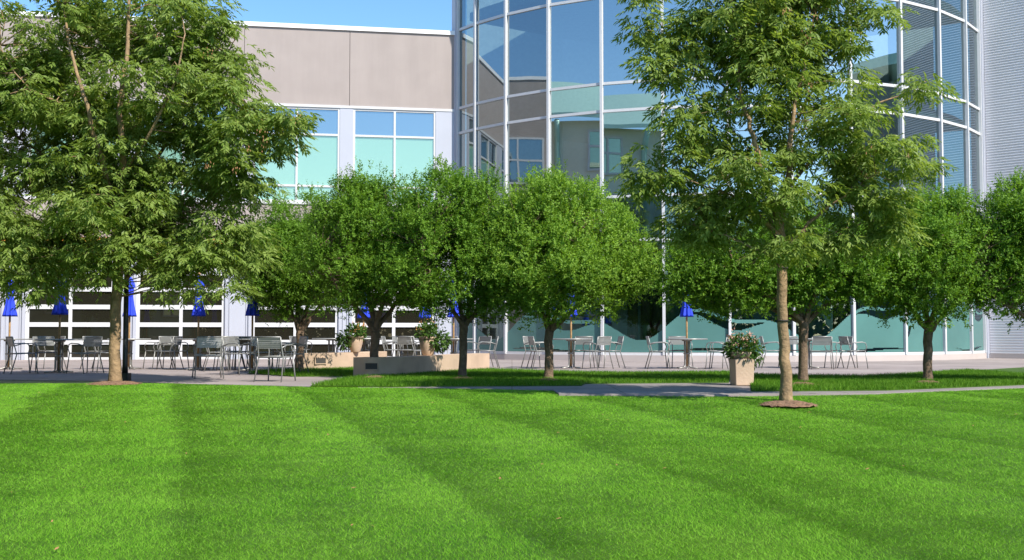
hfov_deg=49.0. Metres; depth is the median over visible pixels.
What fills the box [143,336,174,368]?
terrace chair
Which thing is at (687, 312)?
closed umbrella
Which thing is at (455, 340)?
terrace table
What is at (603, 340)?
terrace chair
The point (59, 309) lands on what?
closed umbrella
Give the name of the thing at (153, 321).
roll up door
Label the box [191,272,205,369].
closed umbrella
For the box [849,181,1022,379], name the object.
ornamental tree
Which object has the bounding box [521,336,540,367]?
terrace chair
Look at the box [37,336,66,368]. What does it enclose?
terrace chair
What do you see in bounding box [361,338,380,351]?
terrace table
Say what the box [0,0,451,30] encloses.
sky
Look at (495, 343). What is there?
terrace chair
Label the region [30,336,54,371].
terrace chair
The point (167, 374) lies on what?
patio
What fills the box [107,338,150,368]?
terrace table
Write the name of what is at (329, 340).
terrace table
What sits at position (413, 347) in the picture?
terrace chair
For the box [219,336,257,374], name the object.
terrace chair
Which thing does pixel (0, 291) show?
roll up door
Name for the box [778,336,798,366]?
terrace chair
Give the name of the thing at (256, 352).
terrace chair
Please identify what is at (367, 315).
closed umbrella
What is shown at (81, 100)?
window
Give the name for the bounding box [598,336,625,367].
terrace chair
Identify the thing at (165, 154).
window
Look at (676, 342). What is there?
terrace chair
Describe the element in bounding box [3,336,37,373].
terrace chair
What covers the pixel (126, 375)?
lamp post
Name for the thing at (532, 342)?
terrace chair
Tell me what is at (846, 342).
terrace chair
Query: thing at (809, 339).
terrace table
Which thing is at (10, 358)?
terrace table
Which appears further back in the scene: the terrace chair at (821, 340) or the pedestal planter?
the terrace chair at (821, 340)
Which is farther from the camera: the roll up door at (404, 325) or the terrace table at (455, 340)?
the roll up door at (404, 325)
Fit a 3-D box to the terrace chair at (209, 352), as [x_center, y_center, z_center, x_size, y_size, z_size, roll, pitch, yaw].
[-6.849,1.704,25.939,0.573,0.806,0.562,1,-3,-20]
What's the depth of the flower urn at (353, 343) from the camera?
27.29 m
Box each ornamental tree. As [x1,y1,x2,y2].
[215,181,367,368]
[275,157,427,356]
[358,152,528,376]
[467,158,663,377]
[642,191,919,380]
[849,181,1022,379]
[948,165,1023,333]
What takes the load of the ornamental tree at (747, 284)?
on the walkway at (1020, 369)
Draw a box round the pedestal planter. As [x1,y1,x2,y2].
[721,327,765,385]
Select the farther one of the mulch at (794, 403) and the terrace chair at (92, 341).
the terrace chair at (92, 341)
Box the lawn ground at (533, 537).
[0,380,1023,559]
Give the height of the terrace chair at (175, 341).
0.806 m
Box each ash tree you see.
[0,0,324,380]
[607,0,965,400]
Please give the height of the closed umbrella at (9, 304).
2.345 m
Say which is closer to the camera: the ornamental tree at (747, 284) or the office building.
the ornamental tree at (747, 284)
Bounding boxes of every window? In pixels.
[28,100,115,195]
[141,102,225,199]
[253,106,339,201]
[353,109,435,202]
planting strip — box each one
[248,373,352,376]
[310,380,728,387]
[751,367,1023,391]
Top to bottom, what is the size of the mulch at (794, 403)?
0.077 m
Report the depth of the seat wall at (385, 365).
23.24 m
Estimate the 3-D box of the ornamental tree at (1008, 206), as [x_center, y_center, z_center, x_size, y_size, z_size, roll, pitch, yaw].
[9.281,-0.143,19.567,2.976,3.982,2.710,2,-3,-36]
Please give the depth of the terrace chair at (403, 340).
28.93 m
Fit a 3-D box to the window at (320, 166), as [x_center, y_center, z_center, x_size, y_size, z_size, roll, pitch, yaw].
[-7.544,-4.404,39.362,2.971,3.350,0.140,0,-3,-10]
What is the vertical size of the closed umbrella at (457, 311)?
2.345 m
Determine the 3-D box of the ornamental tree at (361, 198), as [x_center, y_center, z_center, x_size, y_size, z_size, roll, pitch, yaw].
[-2.913,-0.260,22.717,3.031,4.489,3.265,2,-4,-39]
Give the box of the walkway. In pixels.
[425,383,1023,394]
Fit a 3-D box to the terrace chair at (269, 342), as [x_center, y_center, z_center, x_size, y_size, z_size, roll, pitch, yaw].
[-4.249,1.415,20.131,0.562,0.806,0.573,-1,-3,15]
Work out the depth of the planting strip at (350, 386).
18.16 m
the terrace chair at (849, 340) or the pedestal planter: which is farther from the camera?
the terrace chair at (849, 340)
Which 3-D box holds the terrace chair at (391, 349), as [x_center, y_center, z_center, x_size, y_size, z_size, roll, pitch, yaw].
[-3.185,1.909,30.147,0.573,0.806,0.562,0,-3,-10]
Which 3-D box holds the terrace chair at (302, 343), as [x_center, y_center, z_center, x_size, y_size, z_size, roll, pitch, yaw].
[-4.564,1.572,23.364,0.573,0.806,0.562,2,-3,-30]
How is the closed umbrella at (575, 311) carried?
on the patio
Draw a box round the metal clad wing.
[982,0,1023,358]
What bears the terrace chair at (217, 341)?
on the patio
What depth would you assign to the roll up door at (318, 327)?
39.08 m
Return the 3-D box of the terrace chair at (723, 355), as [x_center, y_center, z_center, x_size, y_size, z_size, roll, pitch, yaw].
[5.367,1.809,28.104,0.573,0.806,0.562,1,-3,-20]
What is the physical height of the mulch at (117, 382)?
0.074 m
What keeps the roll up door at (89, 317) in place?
in the office building
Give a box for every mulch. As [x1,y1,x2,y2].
[86,380,142,385]
[758,400,817,406]
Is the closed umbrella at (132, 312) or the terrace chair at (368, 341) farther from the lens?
the terrace chair at (368, 341)
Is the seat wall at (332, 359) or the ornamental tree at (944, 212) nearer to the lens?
the ornamental tree at (944, 212)
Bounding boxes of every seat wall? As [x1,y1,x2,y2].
[303,351,386,368]
[353,353,488,376]
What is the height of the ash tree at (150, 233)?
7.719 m
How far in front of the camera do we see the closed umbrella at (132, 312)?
27.35 m
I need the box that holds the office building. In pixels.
[0,10,454,359]
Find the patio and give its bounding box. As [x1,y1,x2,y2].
[0,358,1023,396]
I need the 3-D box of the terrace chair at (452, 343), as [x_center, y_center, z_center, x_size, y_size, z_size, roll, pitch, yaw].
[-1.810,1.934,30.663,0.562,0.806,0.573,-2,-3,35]
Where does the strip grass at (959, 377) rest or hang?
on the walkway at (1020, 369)
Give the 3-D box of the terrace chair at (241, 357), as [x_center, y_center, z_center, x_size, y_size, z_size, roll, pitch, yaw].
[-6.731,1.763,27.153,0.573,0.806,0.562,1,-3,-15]
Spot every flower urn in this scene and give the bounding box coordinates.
[334,322,367,351]
[414,318,451,355]
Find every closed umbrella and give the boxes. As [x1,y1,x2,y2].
[2,283,17,369]
[51,281,68,372]
[122,277,136,368]
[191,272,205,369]
[245,296,259,370]
[357,306,369,351]
[419,307,430,336]
[447,293,458,351]
[569,296,576,368]
[680,297,693,368]
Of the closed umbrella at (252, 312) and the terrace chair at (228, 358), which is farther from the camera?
the terrace chair at (228, 358)
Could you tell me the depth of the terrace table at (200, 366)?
26.78 m
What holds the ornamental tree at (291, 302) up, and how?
on the planting strip at (302, 376)
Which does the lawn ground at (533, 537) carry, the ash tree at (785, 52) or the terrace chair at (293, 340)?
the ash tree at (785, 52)
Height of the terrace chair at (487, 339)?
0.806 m
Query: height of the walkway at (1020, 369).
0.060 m
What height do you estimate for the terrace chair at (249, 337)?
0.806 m
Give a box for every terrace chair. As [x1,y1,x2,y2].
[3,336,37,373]
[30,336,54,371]
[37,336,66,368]
[66,336,103,373]
[80,336,108,368]
[92,336,121,372]
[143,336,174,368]
[152,336,183,369]
[156,336,188,369]
[192,336,223,378]
[202,342,228,371]
[213,338,245,368]
[216,336,248,370]
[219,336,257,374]
[223,346,245,368]
[232,336,257,369]
[246,336,273,371]
[253,336,295,381]
[271,336,295,367]
[275,336,308,373]
[287,336,312,365]
[348,336,370,351]
[381,336,403,355]
[383,341,401,355]
[392,336,417,356]
[397,336,420,355]
[410,336,420,355]
[439,336,457,353]
[467,336,493,366]
[477,336,499,367]
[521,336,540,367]
[526,336,554,368]
[569,336,594,367]
[582,336,613,368]
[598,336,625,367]
[645,336,670,368]
[667,336,692,367]
[705,337,729,368]
[711,342,737,368]
[758,336,778,367]
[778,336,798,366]
[809,336,833,369]
[824,336,855,367]
[837,336,867,368]
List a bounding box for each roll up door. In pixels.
[0,291,1,347]
[25,271,111,359]
[136,272,224,358]
[251,291,337,358]
[352,292,434,356]
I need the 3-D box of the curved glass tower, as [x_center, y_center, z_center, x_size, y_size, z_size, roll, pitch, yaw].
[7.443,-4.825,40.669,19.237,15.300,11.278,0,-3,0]
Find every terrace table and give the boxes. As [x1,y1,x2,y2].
[0,339,31,369]
[34,339,83,372]
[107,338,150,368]
[176,339,209,369]
[239,339,263,370]
[312,338,335,352]
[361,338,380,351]
[442,338,472,353]
[553,338,590,368]
[666,338,707,368]
[789,338,818,367]
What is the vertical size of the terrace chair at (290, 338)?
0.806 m
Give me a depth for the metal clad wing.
40.10 m
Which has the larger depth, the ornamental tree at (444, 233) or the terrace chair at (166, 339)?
the terrace chair at (166, 339)
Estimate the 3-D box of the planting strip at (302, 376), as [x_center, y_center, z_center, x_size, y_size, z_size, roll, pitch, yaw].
[-4.749,2.098,25.580,2.270,0.060,6.479,0,-3,-8]
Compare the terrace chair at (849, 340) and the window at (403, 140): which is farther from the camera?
the window at (403, 140)
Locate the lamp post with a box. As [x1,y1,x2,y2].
[122,160,133,380]
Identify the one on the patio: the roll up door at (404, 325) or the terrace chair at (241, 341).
the terrace chair at (241, 341)
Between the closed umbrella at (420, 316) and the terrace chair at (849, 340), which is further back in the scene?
the closed umbrella at (420, 316)
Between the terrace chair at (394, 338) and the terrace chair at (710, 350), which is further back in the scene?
the terrace chair at (394, 338)
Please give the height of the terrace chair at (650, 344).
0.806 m
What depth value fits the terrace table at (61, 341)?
24.69 m
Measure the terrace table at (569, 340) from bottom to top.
0.743 m
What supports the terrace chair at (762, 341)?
on the patio
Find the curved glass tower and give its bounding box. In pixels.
[452,0,988,361]
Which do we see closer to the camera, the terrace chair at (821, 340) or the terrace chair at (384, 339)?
the terrace chair at (821, 340)
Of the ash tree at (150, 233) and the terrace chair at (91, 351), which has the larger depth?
the terrace chair at (91, 351)
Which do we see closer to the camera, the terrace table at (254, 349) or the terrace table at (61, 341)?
the terrace table at (61, 341)
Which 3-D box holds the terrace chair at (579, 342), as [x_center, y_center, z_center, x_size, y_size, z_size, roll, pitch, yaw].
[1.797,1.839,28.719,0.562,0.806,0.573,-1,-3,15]
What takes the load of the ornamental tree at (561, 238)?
on the planting strip at (350, 386)
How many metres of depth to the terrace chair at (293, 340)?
26.69 m
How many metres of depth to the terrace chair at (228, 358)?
27.51 m
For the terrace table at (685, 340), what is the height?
0.743 m
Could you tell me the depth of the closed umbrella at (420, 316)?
29.91 m
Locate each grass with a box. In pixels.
[249,366,1023,390]
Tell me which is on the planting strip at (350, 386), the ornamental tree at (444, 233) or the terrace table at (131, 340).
the ornamental tree at (444, 233)

